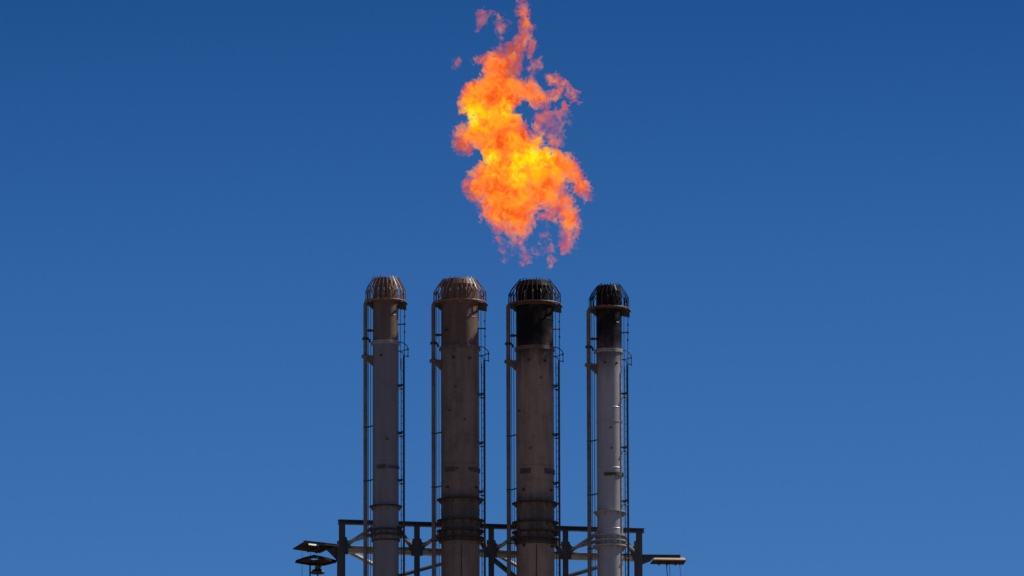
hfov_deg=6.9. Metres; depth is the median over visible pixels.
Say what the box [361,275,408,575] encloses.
flare stack
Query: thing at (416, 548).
support frame
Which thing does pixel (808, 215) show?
sky
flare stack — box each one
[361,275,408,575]
[429,276,488,575]
[504,277,563,575]
[585,283,631,575]
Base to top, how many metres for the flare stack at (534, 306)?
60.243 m
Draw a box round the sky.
[0,0,1023,575]
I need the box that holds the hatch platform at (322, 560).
[295,555,336,575]
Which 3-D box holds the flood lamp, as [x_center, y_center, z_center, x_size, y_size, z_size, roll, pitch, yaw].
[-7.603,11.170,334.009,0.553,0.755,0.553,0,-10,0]
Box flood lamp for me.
[311,564,324,575]
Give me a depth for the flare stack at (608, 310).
334.48 m
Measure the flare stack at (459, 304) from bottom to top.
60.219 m
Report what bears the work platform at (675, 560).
attached to the support frame
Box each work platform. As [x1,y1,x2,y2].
[293,540,338,559]
[642,554,685,565]
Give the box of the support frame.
[337,519,643,575]
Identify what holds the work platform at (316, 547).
attached to the support frame

